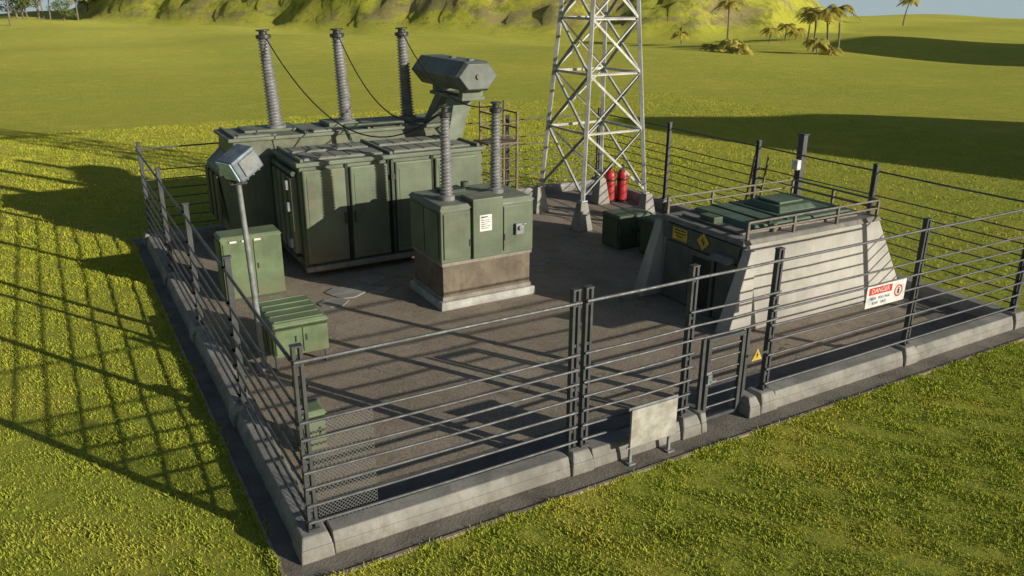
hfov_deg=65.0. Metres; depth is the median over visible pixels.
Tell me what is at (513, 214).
door
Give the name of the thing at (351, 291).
concrete slab
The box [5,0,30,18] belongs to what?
broadleaf tree
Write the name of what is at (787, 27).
palm tree
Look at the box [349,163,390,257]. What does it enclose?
door
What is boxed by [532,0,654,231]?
lattice tower
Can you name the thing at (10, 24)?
palm tree
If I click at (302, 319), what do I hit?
electrical cabinet
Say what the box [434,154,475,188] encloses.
door
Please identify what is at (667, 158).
fence panel
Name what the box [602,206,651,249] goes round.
electrical cabinet
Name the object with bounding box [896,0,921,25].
palm tree
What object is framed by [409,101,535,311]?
transformer
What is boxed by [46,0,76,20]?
broadleaf tree
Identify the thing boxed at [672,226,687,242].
yellow notice
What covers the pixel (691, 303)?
fence panel
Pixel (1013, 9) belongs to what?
sky
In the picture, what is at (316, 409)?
electrical cabinet
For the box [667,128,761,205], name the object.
fence panel
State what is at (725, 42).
palm tree
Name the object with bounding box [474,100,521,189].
access ladder
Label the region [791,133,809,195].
lamp post
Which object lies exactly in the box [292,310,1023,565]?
perimeter wall
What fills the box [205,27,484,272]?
transformer
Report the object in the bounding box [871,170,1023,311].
fence panel
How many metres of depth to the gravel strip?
17.61 m
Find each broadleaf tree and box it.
[0,0,28,18]
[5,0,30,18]
[14,0,42,18]
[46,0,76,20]
[74,0,94,11]
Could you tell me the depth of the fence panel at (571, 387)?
13.44 m
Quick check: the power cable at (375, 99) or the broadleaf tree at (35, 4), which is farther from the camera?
the broadleaf tree at (35, 4)
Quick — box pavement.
[134,239,1023,575]
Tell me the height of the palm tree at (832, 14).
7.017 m
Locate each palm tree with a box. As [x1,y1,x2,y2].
[6,0,11,25]
[66,0,88,19]
[670,31,689,44]
[699,43,723,51]
[710,0,746,37]
[712,38,743,51]
[723,43,753,54]
[759,27,781,42]
[777,23,800,40]
[786,28,807,39]
[792,6,821,47]
[796,11,833,51]
[800,37,831,54]
[810,9,844,45]
[818,47,843,55]
[826,4,859,50]
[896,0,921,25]
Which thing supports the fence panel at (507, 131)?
on the perimeter wall at (206, 231)
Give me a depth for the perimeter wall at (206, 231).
30.56 m
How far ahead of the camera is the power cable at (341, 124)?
25.68 m
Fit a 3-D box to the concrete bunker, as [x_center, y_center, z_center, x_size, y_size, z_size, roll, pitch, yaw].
[8.002,-1.288,24.560,7.422,3.026,4.127,-11,23,-28]
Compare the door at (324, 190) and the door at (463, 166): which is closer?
the door at (324, 190)
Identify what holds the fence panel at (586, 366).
on the perimeter wall at (358, 528)
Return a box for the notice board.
[625,394,677,466]
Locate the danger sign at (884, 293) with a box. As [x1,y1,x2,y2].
[864,278,906,308]
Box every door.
[301,167,349,264]
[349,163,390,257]
[394,159,431,250]
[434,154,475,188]
[443,211,470,259]
[503,203,530,250]
[685,249,716,316]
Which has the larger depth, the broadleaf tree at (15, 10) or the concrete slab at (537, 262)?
the broadleaf tree at (15, 10)
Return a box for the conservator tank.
[412,54,496,139]
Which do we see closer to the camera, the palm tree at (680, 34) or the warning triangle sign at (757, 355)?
the warning triangle sign at (757, 355)
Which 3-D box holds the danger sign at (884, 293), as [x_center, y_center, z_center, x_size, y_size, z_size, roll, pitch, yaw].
[8.869,0.132,19.071,1.420,0.540,0.029,-11,23,-28]
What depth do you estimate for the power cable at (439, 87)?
26.98 m
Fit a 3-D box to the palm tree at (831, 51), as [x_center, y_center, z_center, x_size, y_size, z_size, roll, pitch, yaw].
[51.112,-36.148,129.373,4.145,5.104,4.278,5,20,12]
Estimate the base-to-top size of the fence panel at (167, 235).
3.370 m
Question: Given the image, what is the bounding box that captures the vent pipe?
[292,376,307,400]
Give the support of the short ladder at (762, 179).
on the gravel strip
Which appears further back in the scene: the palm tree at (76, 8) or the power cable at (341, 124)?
the palm tree at (76, 8)
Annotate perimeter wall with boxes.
[143,177,595,246]
[146,235,312,538]
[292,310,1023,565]
[615,183,1004,317]
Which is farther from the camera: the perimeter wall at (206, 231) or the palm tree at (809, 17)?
the palm tree at (809, 17)
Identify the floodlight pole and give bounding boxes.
[215,144,272,372]
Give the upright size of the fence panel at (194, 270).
3.370 m
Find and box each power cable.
[266,39,437,137]
[338,37,436,122]
[403,34,491,107]
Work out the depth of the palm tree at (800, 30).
165.79 m
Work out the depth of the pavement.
16.07 m
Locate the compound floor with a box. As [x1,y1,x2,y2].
[163,187,958,500]
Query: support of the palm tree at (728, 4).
on the ground at (106, 66)
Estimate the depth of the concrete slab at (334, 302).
23.95 m
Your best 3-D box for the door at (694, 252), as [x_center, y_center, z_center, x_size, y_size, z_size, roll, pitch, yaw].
[5.448,-0.155,23.188,0.125,1.780,1.000,-11,23,-28]
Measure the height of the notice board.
1.260 m
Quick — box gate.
[695,328,750,419]
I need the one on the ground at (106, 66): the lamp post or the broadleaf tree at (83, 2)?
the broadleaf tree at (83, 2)
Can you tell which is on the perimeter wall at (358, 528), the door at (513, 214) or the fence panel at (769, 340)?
the fence panel at (769, 340)
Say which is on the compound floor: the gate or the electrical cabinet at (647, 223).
the electrical cabinet at (647, 223)
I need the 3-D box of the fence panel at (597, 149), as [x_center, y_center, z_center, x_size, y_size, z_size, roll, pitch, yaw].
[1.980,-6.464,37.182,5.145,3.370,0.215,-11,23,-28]
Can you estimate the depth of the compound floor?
21.10 m
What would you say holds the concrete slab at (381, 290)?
on the compound floor
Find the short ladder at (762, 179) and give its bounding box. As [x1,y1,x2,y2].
[745,155,769,199]
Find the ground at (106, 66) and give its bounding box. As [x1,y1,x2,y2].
[0,0,1023,575]
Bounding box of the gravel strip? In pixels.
[316,188,980,526]
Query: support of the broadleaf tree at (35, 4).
on the ground at (106, 66)
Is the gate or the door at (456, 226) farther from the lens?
the door at (456, 226)
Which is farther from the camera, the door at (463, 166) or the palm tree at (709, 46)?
the palm tree at (709, 46)
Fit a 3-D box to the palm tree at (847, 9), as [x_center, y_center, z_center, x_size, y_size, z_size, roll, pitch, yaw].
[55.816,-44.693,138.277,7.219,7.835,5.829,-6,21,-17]
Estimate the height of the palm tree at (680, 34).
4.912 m
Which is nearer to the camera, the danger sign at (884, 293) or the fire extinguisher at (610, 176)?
the danger sign at (884, 293)
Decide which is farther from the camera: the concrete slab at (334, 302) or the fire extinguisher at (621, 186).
the fire extinguisher at (621, 186)
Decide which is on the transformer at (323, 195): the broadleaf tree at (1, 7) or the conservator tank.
the conservator tank
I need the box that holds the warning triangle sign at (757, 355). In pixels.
[749,348,768,360]
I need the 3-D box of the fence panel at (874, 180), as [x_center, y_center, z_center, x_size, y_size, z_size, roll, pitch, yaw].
[10.359,-3.124,28.157,0.213,3.370,5.180,-11,23,-28]
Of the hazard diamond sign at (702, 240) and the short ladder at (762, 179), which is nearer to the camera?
the hazard diamond sign at (702, 240)
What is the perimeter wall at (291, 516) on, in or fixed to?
on the pavement
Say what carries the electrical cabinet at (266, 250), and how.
on the compound floor
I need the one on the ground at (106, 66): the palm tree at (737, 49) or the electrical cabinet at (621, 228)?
the palm tree at (737, 49)
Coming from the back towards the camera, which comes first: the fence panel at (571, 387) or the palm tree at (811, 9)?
the palm tree at (811, 9)
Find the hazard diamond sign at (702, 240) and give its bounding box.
[697,234,708,249]
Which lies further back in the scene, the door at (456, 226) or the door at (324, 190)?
the door at (324, 190)
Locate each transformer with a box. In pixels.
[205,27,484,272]
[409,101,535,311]
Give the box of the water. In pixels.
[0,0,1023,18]
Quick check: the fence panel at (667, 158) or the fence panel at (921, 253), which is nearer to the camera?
the fence panel at (921, 253)
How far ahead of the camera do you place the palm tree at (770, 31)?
160.73 m
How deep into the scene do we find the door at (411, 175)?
26.84 m
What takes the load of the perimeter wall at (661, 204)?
on the pavement
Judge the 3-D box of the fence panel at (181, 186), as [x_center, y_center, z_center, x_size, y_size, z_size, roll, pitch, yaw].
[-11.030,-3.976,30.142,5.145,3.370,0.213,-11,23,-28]
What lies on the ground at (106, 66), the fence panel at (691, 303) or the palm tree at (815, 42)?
the palm tree at (815, 42)
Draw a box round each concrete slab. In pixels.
[318,298,348,307]
[325,284,370,298]
[360,275,386,282]
[367,287,390,293]
[529,259,549,265]
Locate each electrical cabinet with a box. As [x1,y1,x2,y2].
[213,224,285,300]
[254,294,328,370]
[292,398,326,452]
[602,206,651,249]
[639,214,661,254]
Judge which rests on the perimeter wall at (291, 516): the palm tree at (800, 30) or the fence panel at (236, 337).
the fence panel at (236, 337)
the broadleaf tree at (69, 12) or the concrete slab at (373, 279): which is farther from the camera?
the broadleaf tree at (69, 12)
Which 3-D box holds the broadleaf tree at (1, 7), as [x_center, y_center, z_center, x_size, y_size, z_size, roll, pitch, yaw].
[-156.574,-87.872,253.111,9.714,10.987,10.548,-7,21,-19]
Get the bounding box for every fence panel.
[135,142,169,266]
[141,142,218,227]
[154,167,198,318]
[181,202,240,396]
[221,255,310,524]
[289,287,582,532]
[465,115,509,185]
[507,108,600,184]
[576,275,700,447]
[598,113,672,198]
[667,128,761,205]
[677,258,785,415]
[756,146,879,213]
[757,227,932,390]
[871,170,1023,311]
[899,208,1023,345]
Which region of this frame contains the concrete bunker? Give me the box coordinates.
[633,179,896,334]

